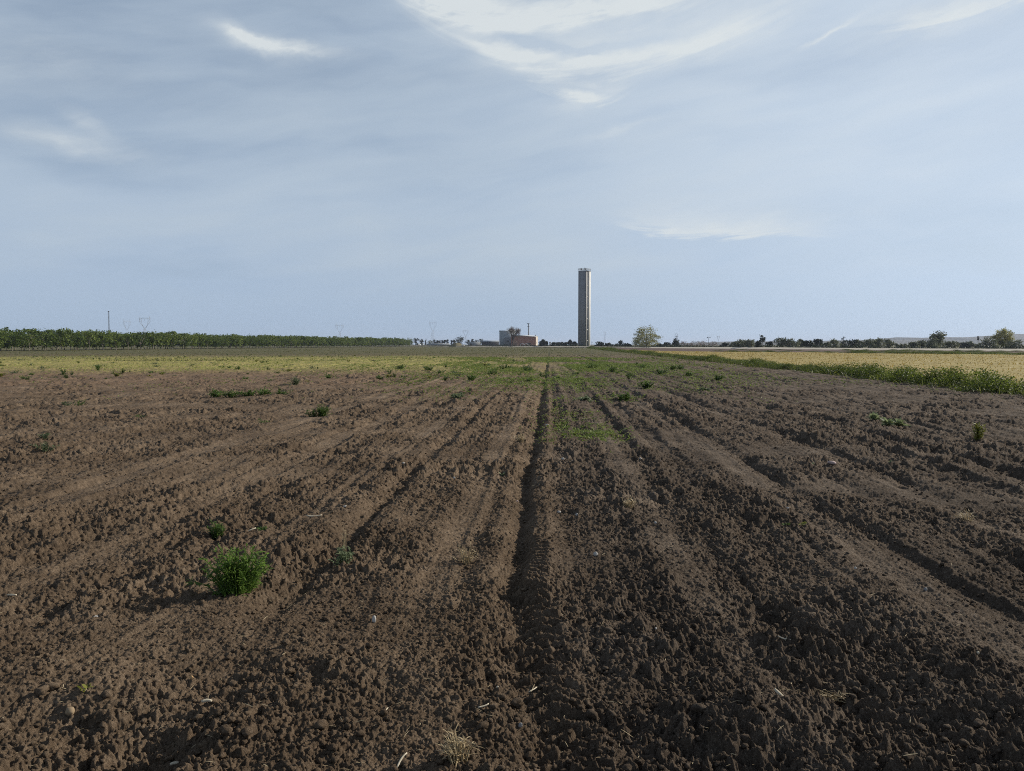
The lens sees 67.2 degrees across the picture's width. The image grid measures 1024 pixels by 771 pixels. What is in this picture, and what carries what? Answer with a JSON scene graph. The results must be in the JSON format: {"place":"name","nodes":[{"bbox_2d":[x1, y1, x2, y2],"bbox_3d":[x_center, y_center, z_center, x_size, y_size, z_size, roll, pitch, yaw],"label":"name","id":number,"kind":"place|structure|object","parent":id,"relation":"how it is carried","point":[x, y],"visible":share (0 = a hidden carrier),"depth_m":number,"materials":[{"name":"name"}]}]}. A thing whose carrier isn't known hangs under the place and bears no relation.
{"place":"outdoors","nodes":[
{"label":"outdoors","id":0,"kind":"place"},
{"bbox_2d":[0,354,602,377],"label":"dry grass","id":1,"kind":"structure","parent":0,"point":[240,362],"depth_m":65.26,"materials":[{"name":"plant"}]},
{"bbox_2d":[0,345,1023,770],"bbox_3d":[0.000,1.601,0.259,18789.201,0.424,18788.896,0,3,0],"label":"ground","id":2,"kind":"structure","parent":0,"point":[800,417],"depth_m":5.75,"materials":[{"name":"soil"}]},
{"bbox_2d":[0,328,7,347],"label":"orchard tree","id":3,"kind":"object","parent":2,"relation":"on","point":[5,338],"visible":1,"depth_m":179.90,"materials":[{"name":"green plant"}]},
{"bbox_2d":[0,327,29,350],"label":"orchard tree","id":4,"kind":"object","parent":2,"relation":"on","point":[12,342],"visible":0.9,"depth_m":185.46,"materials":[{"name":"green plant"}]},
{"bbox_2d":[13,330,41,350],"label":"orchard tree","id":5,"kind":"object","parent":2,"relation":"on","point":[29,342],"visible":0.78,"depth_m":191.13,"materials":[{"name":"green plant"}]},
{"bbox_2d":[31,328,52,350],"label":"orchard tree","id":6,"kind":"object","parent":2,"relation":"on","point":[41,337],"visible":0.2,"depth_m":204.04,"materials":[{"name":"green plant"}]},
{"bbox_2d":[28,441,59,451],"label":"weed plant","id":7,"kind":"object","parent":2,"relation":"on","point":[44,447],"visible":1,"depth_m":11.55,"materials":[{"name":"green plant"}]},
{"bbox_2d":[33,331,61,350],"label":"orchard tree","id":8,"kind":"object","parent":2,"relation":"on","point":[53,339],"visible":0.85,"depth_m":196.85,"materials":[{"name":"green plant"}]},
{"bbox_2d":[45,327,76,350],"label":"orchard tree","id":9,"kind":"object","parent":2,"relation":"on","point":[63,337],"visible":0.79,"depth_m":202.79,"materials":[{"name":"green plant"}]},
{"bbox_2d":[65,707,74,715],"bbox_3d":[-1.976,1.456,3.446,0.040,0.040,0.032,12,-13,-2],"label":"stone","id":10,"kind":"object","parent":2,"relation":"on","point":[69,711],"visible":1,"depth_m":3.44,"materials":[{"name":"beige stone"}]},
{"bbox_2d":[67,332,86,349],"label":"orchard tree","id":11,"kind":"object","parent":2,"relation":"on","point":[81,341],"visible":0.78,"depth_m":208.76,"materials":[{"name":"green plant"}]},
{"bbox_2d":[79,330,103,349],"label":"orchard tree","id":12,"kind":"object","parent":2,"relation":"on","point":[90,334],"visible":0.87,"depth_m":214.36,"materials":[{"name":"green plant"}]},
{"bbox_2d":[92,330,115,349],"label":"orchard tree","id":13,"kind":"object","parent":2,"relation":"on","point":[105,338],"visible":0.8,"depth_m":219.60,"materials":[{"name":"green plant"}]},
{"bbox_2d":[107,334,126,349],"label":"orchard tree","id":14,"kind":"object","parent":2,"relation":"on","point":[119,337],"visible":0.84,"depth_m":226.47,"materials":[{"name":"green plant"}]},
{"bbox_2d":[118,333,138,349],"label":"orchard tree","id":15,"kind":"object","parent":2,"relation":"on","point":[128,341],"visible":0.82,"depth_m":231.65,"materials":[{"name":"green plant"}]},
{"bbox_2d":[127,331,152,349],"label":"orchard tree","id":16,"kind":"object","parent":2,"relation":"on","point":[140,343],"visible":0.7,"depth_m":238.19,"materials":[{"name":"green plant"}]},
{"bbox_2d":[138,329,163,348],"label":"orchard tree","id":17,"kind":"object","parent":2,"relation":"on","point":[153,339],"visible":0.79,"depth_m":243.51,"materials":[{"name":"green plant"}]},
{"bbox_2d":[156,331,170,348],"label":"orchard tree","id":18,"kind":"object","parent":2,"relation":"on","point":[164,339],"visible":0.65,"depth_m":248.83,"materials":[{"name":"green plant"}]},
{"bbox_2d":[162,331,182,348],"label":"orchard tree","id":19,"kind":"object","parent":2,"relation":"on","point":[173,339],"visible":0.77,"depth_m":254.80,"materials":[{"name":"green plant"}]},
{"bbox_2d":[172,333,191,347],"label":"orchard tree","id":20,"kind":"object","parent":2,"relation":"on","point":[185,335],"visible":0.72,"depth_m":261.59,"materials":[{"name":"green plant"}]},
{"bbox_2d":[184,335,198,346],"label":"orchard tree","id":21,"kind":"object","parent":2,"relation":"on","point":[193,342],"visible":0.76,"depth_m":267.04,"materials":[{"name":"green plant"}]},
{"bbox_2d":[192,334,207,348],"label":"orchard tree","id":22,"kind":"object","parent":2,"relation":"on","point":[201,340],"visible":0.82,"depth_m":272.91,"materials":[{"name":"green plant"}]},
{"bbox_2d":[203,337,215,348],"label":"orchard tree","id":23,"kind":"object","parent":2,"relation":"on","point":[209,341],"visible":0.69,"depth_m":279.05,"materials":[{"name":"green plant"}]},
{"bbox_2d":[204,521,225,540],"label":"weed plant","id":24,"kind":"object","parent":2,"relation":"on","point":[216,532],"visible":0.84,"depth_m":6.50,"materials":[{"name":"green plant"}]},
{"bbox_2d":[206,388,224,396],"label":"weed plant","id":25,"kind":"object","parent":2,"relation":"on","point":[213,394],"visible":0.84,"depth_m":23.83,"materials":[{"name":"green plant"}]},
{"bbox_2d":[209,334,224,348],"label":"orchard tree","id":26,"kind":"object","parent":2,"relation":"on","point":[216,343],"visible":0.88,"depth_m":284.56,"materials":[{"name":"green plant"}]},
{"bbox_2d":[215,337,229,345],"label":"orchard tree","id":27,"kind":"object","parent":2,"relation":"on","point":[226,342],"visible":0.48,"depth_m":290.77,"materials":[{"name":"green plant"}]},
{"bbox_2d":[216,389,241,397],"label":"weed plant","id":28,"kind":"object","parent":2,"relation":"on","point":[231,394],"visible":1,"depth_m":23.46,"materials":[{"name":"green plant"}]},
{"bbox_2d":[186,543,272,596],"bbox_3d":[-1.846,1.211,5.058,0.573,0.367,0.358,-1,3,-23],"label":"weed plant","id":29,"kind":"object","parent":2,"relation":"on","point":[238,576],"visible":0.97,"depth_m":5.03,"materials":[{"name":"green plant"}]},
{"bbox_2d":[225,334,238,347],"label":"orchard tree","id":30,"kind":"object","parent":2,"relation":"on","point":[231,340],"visible":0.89,"depth_m":296.14,"materials":[{"name":"green plant"}]},
{"bbox_2d":[229,334,242,347],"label":"orchard tree","id":31,"kind":"object","parent":2,"relation":"on","point":[239,342],"visible":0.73,"depth_m":302.57,"materials":[{"name":"green plant"}]},
{"bbox_2d":[237,390,255,395],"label":"weed plant","id":32,"kind":"object","parent":2,"relation":"on","point":[249,392],"visible":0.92,"depth_m":23.80,"materials":[{"name":"green plant"}]},
{"bbox_2d":[251,335,263,345],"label":"orchard tree","id":33,"kind":"object","parent":2,"relation":"on","point":[259,341],"visible":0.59,"depth_m":319.31,"materials":[{"name":"green plant"}]},
{"bbox_2d":[255,387,272,394],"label":"weed plant","id":34,"kind":"object","parent":2,"relation":"on","point":[266,391],"visible":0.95,"depth_m":24.14,"materials":[{"name":"green plant"}]},
{"bbox_2d":[260,334,275,347],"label":"orchard tree","id":35,"kind":"object","parent":2,"relation":"on","point":[269,342],"visible":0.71,"depth_m":332.09,"materials":[{"name":"green plant"}]},
{"bbox_2d":[269,335,280,345],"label":"orchard tree","id":36,"kind":"object","parent":2,"relation":"on","point":[276,343],"visible":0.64,"depth_m":337.09,"materials":[{"name":"green plant"}]},
{"bbox_2d":[287,337,297,347],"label":"orchard tree","id":37,"kind":"object","parent":2,"relation":"on","point":[293,341],"visible":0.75,"depth_m":355.19,"materials":[{"name":"green plant"}]},
{"bbox_2d":[295,335,307,347],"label":"orchard tree","id":38,"kind":"object","parent":2,"relation":"on","point":[302,337],"visible":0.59,"depth_m":366.55,"materials":[{"name":"green plant"}]},
{"bbox_2d":[305,408,319,416],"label":"weed plant","id":39,"kind":"object","parent":2,"relation":"on","point":[314,414],"visible":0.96,"depth_m":17.35,"materials":[{"name":"green plant"}]},
{"bbox_2d":[317,403,331,416],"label":"weed plant","id":40,"kind":"object","parent":2,"relation":"on","point":[321,411],"visible":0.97,"depth_m":17.33,"materials":[{"name":"green plant"}]},
{"bbox_2d":[328,545,354,564],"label":"weed plant","id":41,"kind":"object","parent":2,"relation":"on","point":[342,556],"visible":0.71,"depth_m":5.76,"materials":[{"name":"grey plant"}]},
{"bbox_2d":[0,347,698,360],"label":"field weeds","id":42,"kind":"object","parent":2,"relation":"on","point":[330,355],"visible":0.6,"depth_m":119.13,"materials":[{"name":"green plant"}]},
{"bbox_2d":[436,723,484,765],"bbox_3d":[-0.213,1.395,2.960,0.177,0.163,0.161,-1,3,-24],"label":"dry tuft","id":43,"kind":"object","parent":2,"relation":"on","point":[456,749],"visible":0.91,"depth_m":2.95,"materials":[{"name":"plant"}]},
{"bbox_2d":[451,542,477,564],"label":"dry tuft","id":44,"kind":"object","parent":2,"relation":"on","point":[465,560],"visible":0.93,"depth_m":5.85,"materials":[{"name":"plant"}]},
{"bbox_2d":[8,356,962,452],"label":"seedlings","id":45,"kind":"object","parent":2,"relation":"on","point":[600,367],"visible":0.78,"depth_m":38.34,"materials":[{"name":"green plant"}]},
{"bbox_2d":[481,341,498,345],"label":"shed","id":46,"kind":"structure","parent":2,"relation":"on","point":[487,343],"depth_m":698.97,"materials":[{"name":"grey metal"}]},
{"bbox_2d":[1,428,1010,769],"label":"straw litter","id":47,"kind":"object","parent":2,"relation":"on","point":[479,688],"visible":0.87,"depth_m":3.67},
{"bbox_2d":[499,330,514,344],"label":"warehouse","id":48,"kind":"structure","parent":2,"relation":"on","point":[502,334],"depth_m":630.76,"materials":[{"name":"grey metal"}]},
{"bbox_2d":[0,437,1023,770],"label":"loose clods","id":49,"kind":"object","parent":2,"relation":"on","point":[226,729],"visible":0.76,"depth_m":3.81,"materials":[{"name":"soil"}]},
{"bbox_2d":[506,327,520,344],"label":"bare tree","id":50,"kind":"object","parent":2,"relation":"on","point":[511,330],"visible":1,"depth_m":557.74,"materials":[{"name":"grey plant"}]},
{"bbox_2d":[511,334,537,345],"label":"brick barn","id":51,"kind":"structure","parent":2,"relation":"on","point":[529,339],"depth_m":619.28,"materials":[{"name":"brick"}]},
{"bbox_2d":[574,394,592,401],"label":"weed plant","id":52,"kind":"object","parent":2,"relation":"on","point":[587,398],"visible":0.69,"depth_m":21.69,"materials":[{"name":"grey plant"}]},
{"bbox_2d":[578,268,590,345],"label":"tower","id":53,"kind":"structure","parent":2,"relation":"on","point":[584,289],"depth_m":446.30,"materials":[{"name":"concrete"}]},
{"bbox_2d":[612,391,632,400],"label":"weed plant","id":54,"kind":"object","parent":2,"relation":"on","point":[626,397],"visible":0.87,"depth_m":22.28,"materials":[{"name":"green plant"}]},
{"bbox_2d":[620,495,635,508],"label":"dry tuft","id":55,"kind":"object","parent":2,"relation":"on","point":[626,503],"visible":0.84,"depth_m":7.65,"materials":[{"name":"plant"}]},
{"bbox_2d":[640,380,653,387],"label":"weed plant","id":56,"kind":"object","parent":2,"relation":"on","point":[646,384],"visible":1,"depth_m":28.12,"materials":[{"name":"green plant"}]},
{"bbox_2d":[632,324,662,346],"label":"willow","id":57,"kind":"object","parent":2,"relation":"on","point":[645,342],"visible":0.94,"depth_m":401.48,"materials":[{"name":"green plant"}]},
{"bbox_2d":[770,362,799,369],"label":"bush","id":58,"kind":"object","parent":2,"relation":"on","point":[787,367],"visible":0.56,"depth_m":49.07,"materials":[{"name":"green plant"}]},
{"bbox_2d":[594,348,1023,394],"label":"verge grass","id":59,"kind":"structure","parent":2,"relation":"on","point":[952,384],"depth_m":36.58,"materials":[{"name":"green plant"}]},
{"bbox_2d":[793,361,835,369],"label":"bush","id":60,"kind":"object","parent":2,"relation":"on","point":[811,364],"visible":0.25,"depth_m":46.33,"materials":[{"name":"green plant"}]},
{"bbox_2d":[786,689,849,702],"bbox_3d":[1.429,1.431,3.575,0.307,0.046,0.141,0,3,0],"label":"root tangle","id":61,"kind":"object","parent":2,"relation":"on","point":[826,694],"visible":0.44,"depth_m":3.56,"materials":[{"name":"plant"}]},
{"bbox_2d":[616,348,1023,353],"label":"bare strip","id":62,"kind":"object","parent":2,"relation":"on","point":[713,350],"visible":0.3,"depth_m":199.62,"materials":[{"name":"beige soil"}]},
{"bbox_2d":[807,363,849,373],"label":"bush","id":63,"kind":"object","parent":2,"relation":"on","point":[823,371],"visible":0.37,"depth_m":42.15,"materials":[{"name":"green plant"}]},
{"bbox_2d":[825,362,863,374],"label":"bush","id":64,"kind":"object","parent":2,"relation":"on","point":[839,369],"visible":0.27,"depth_m":40.93,"materials":[{"name":"green plant"}]},
{"bbox_2d":[840,362,869,375],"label":"bush","id":65,"kind":"object","parent":2,"relation":"on","point":[854,367],"visible":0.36,"depth_m":39.60,"materials":[{"name":"green plant"}]},
{"bbox_2d":[850,362,890,377],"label":"bush","id":66,"kind":"object","parent":2,"relation":"on","point":[864,368],"visible":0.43,"depth_m":37.31,"materials":[{"name":"green plant"}]},
{"bbox_2d":[858,364,895,378],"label":"bush","id":67,"kind":"object","parent":2,"relation":"on","point":[875,370],"visible":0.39,"depth_m":36.17,"materials":[{"name":"green plant"}]},
{"bbox_2d":[868,412,885,419],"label":"rosette weed","id":68,"kind":"object","parent":2,"relation":"on","point":[873,415],"visible":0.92,"depth_m":15.48,"materials":[{"name":"plant"}]},
{"bbox_2d":[880,417,893,425],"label":"rosette weed","id":69,"kind":"object","parent":2,"relation":"on","point":[888,422],"visible":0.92,"depth_m":14.95,"materials":[{"name":"plant"}]},
{"bbox_2d":[859,366,920,379],"bbox_3d":[17.418,-0.552,35.370,2.932,0.846,2.816,1,3,15],"label":"bush","id":70,"kind":"object","parent":2,"relation":"on","point":[881,376],"visible":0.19,"depth_m":35.20,"materials":[{"name":"green plant"}]},
{"bbox_2d":[872,364,920,380],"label":"bush","id":71,"kind":"object","parent":2,"relation":"on","point":[902,371],"visible":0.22,"depth_m":33.76,"materials":[{"name":"green plant"}]},
{"bbox_2d":[891,417,910,426],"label":"rosette weed","id":72,"kind":"object","parent":2,"relation":"on","point":[898,422],"visible":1,"depth_m":14.66,"materials":[{"name":"plant"}]},
{"bbox_2d":[877,365,925,382],"bbox_3d":[16.726,-0.440,32.766,2.274,0.890,2.432,0,3,-9],"label":"bush","id":73,"kind":"object","parent":2,"relation":"on","point":[894,376],"visible":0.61,"depth_m":32.85,"materials":[{"name":"green plant"}]},
{"bbox_2d":[893,365,957,383],"bbox_3d":[17.184,-0.383,31.638,2.793,0.897,2.516,-1,3,-11],"label":"bush","id":74,"kind":"object","parent":2,"relation":"on","point":[926,373],"visible":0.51,"depth_m":31.44,"materials":[{"name":"green plant"}]},
{"bbox_2d":[917,367,968,385],"bbox_3d":[17.213,-0.307,30.676,2.393,0.860,2.492,3,4,41],"label":"bush","id":75,"kind":"object","parent":2,"relation":"on","point":[957,373],"visible":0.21,"depth_m":30.71,"materials":[{"name":"green plant"}]},
{"bbox_2d":[930,363,976,386],"bbox_3d":[17.024,-0.326,29.357,2.163,1.047,2.441,-1,3,-13],"label":"bush","id":76,"kind":"object","parent":2,"relation":"on","point":[955,378],"visible":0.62,"depth_m":29.30,"materials":[{"name":"green plant"}]},
{"bbox_2d":[956,508,977,521],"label":"dry tuft","id":77,"kind":"object","parent":2,"relation":"on","point":[966,517],"visible":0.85,"depth_m":7.10,"materials":[{"name":"plant"}]},
{"bbox_2d":[971,422,986,439],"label":"weed plant","id":78,"kind":"object","parent":2,"relation":"on","point":[977,432],"visible":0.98,"depth_m":12.37,"materials":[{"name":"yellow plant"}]},
{"bbox_2d":[946,368,1023,390],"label":"bush","id":79,"kind":"object","parent":2,"relation":"on","point":[980,379],"visible":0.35,"depth_m":26.78,"materials":[{"name":"green plant"}]},
{"bbox_2d":[948,370,1023,393],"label":"bush","id":80,"kind":"object","parent":2,"relation":"on","point":[992,383],"visible":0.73,"depth_m":25.66,"materials":[{"name":"green plant"}]},
{"bbox_2d":[958,367,1020,389],"bbox_3d":[17.205,-0.210,27.893,2.368,0.964,2.132,0,3,-3],"label":"bush","id":81,"kind":"object","parent":2,"relation":"on","point":[985,371],"visible":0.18,"depth_m":27.90,"materials":[{"name":"green plant"}]},
{"bbox_2d":[0,0,1023,344],"label":"sky","id":82,"kind":"structure","parent":0,"point":[731,170],"materials":[{"name":"blue"}]},
{"bbox_2d":[353,345,1023,350],"bbox_3d":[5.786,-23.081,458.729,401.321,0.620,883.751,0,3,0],"label":"road","id":83,"kind":"structure","parent":0,"point":[787,348],"depth_m":259.24,"materials":[{"name":"grey asphalt"}]},
{"bbox_2d":[642,350,1023,384],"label":"stubble field","id":84,"kind":"structure","parent":0,"point":[884,361],"depth_m":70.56,"materials":[{"name":"plant"}]},
{"bbox_2d":[651,340,1023,344],"bbox_3d":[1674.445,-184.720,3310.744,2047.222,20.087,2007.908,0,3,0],"label":"ridge","id":85,"kind":"structure","parent":0,"point":[899,342],"depth_m":2940.96,"materials":[{"name":"green plant"}]},
{"bbox_2d":[872,334,1023,341],"bbox_3d":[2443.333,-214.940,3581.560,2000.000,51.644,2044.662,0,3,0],"label":"hills","id":86,"kind":"structure","parent":0,"point":[1019,337],"depth_m":3378.68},
{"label":"meadow","id":87,"kind":"structure","parent":0,"visible":0},
{"bbox_2d":[773,337,789,346],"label":"olive tree","id":88,"kind":"object","parent":87,"relation":"on","point":[782,341],"visible":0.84,"depth_m":295.35,"materials":[{"name":"green plant"}]},
{"bbox_2d":[784,338,801,347],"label":"olive tree","id":89,"kind":"object","parent":87,"relation":"on","point":[792,343],"visible":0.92,"depth_m":292.65,"materials":[{"name":"green plant"}]},
{"bbox_2d":[800,340,814,347],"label":"olive tree","id":90,"kind":"object","parent":87,"relation":"on","point":[806,342],"visible":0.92,"depth_m":283.84,"materials":[{"name":"green plant"}]},
{"bbox_2d":[810,339,823,347],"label":"olive tree","id":91,"kind":"object","parent":87,"relation":"on","point":[817,341],"visible":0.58,"depth_m":301.62,"materials":[{"name":"green plant"}]},
{"bbox_2d":[830,338,843,347],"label":"olive tree","id":92,"kind":"object","parent":87,"relation":"on","point":[835,342],"visible":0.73,"depth_m":285.30,"materials":[{"name":"green plant"}]},
{"bbox_2d":[844,338,861,347],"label":"olive tree","id":93,"kind":"object","parent":87,"relation":"on","point":[851,343],"visible":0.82,"depth_m":295.84,"materials":[{"name":"green plant"}]},
{"bbox_2d":[861,338,876,347],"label":"olive tree","id":94,"kind":"object","parent":87,"relation":"on","point":[866,342],"visible":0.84,"depth_m":278.64,"materials":[{"name":"green plant"}]},
{"bbox_2d":[871,337,885,347],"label":"olive tree","id":95,"kind":"object","parent":87,"relation":"on","point":[879,342],"visible":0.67,"depth_m":280.25,"materials":[{"name":"green plant"}]},
{"bbox_2d":[884,339,896,347],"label":"olive tree","id":96,"kind":"object","parent":87,"relation":"on","point":[889,342],"visible":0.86,"depth_m":285.36,"materials":[{"name":"green plant"}]},
{"bbox_2d":[923,337,940,348],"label":"olive tree","id":97,"kind":"object","parent":87,"relation":"on","point":[930,342],"visible":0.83,"depth_m":265.08,"materials":[{"name":"green plant"}]},
{"bbox_2d":[929,330,946,348],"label":"round tree","id":98,"kind":"object","parent":87,"relation":"on","point":[940,335],"visible":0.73,"depth_m":268.27,"materials":[{"name":"green plant"}]},
{"bbox_2d":[942,341,959,347],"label":"olive tree","id":99,"kind":"object","parent":87,"relation":"on","point":[953,344],"visible":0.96,"depth_m":275.42,"materials":[{"name":"green plant"}]},
{"bbox_2d":[977,336,1000,348],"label":"olive tree","id":100,"kind":"object","parent":87,"relation":"on","point":[989,343],"visible":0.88,"depth_m":261.17,"materials":[{"name":"green plant"}]},
{"bbox_2d":[989,327,1014,346],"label":"willow","id":101,"kind":"object","parent":87,"relation":"on","point":[1001,338],"visible":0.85,"depth_m":266.88,"materials":[{"name":"green plant"}]},
{"bbox_2d":[1004,339,1023,348],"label":"olive tree","id":102,"kind":"object","parent":87,"relation":"on","point":[1010,343],"visible":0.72,"depth_m":258.76,"materials":[{"name":"green plant"}]},
{"bbox_3d":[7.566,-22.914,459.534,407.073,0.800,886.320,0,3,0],"label":"road bank","id":103,"kind":"structure","parent":0,"visible":0},
{"bbox_2d":[429,346,650,347],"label":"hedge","id":104,"kind":"object","parent":103,"relation":"on","point":[513,346],"visible":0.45,"depth_m":464.54,"materials":[{"name":"green plant"}]},
{"bbox_2d":[383,344,1023,348],"bbox_3d":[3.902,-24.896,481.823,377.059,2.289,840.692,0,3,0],"label":"hedge","id":105,"kind":"object","parent":103,"relation":"on","point":[932,347],"visible":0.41,"depth_m":270.91,"materials":[{"name":"green plant"}]},
{"bbox_2d":[739,339,754,346],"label":"olive tree","id":106,"kind":"object","parent":103,"relation":"on","point":[746,343],"visible":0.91,"depth_m":283.12,"materials":[{"name":"green plant"}]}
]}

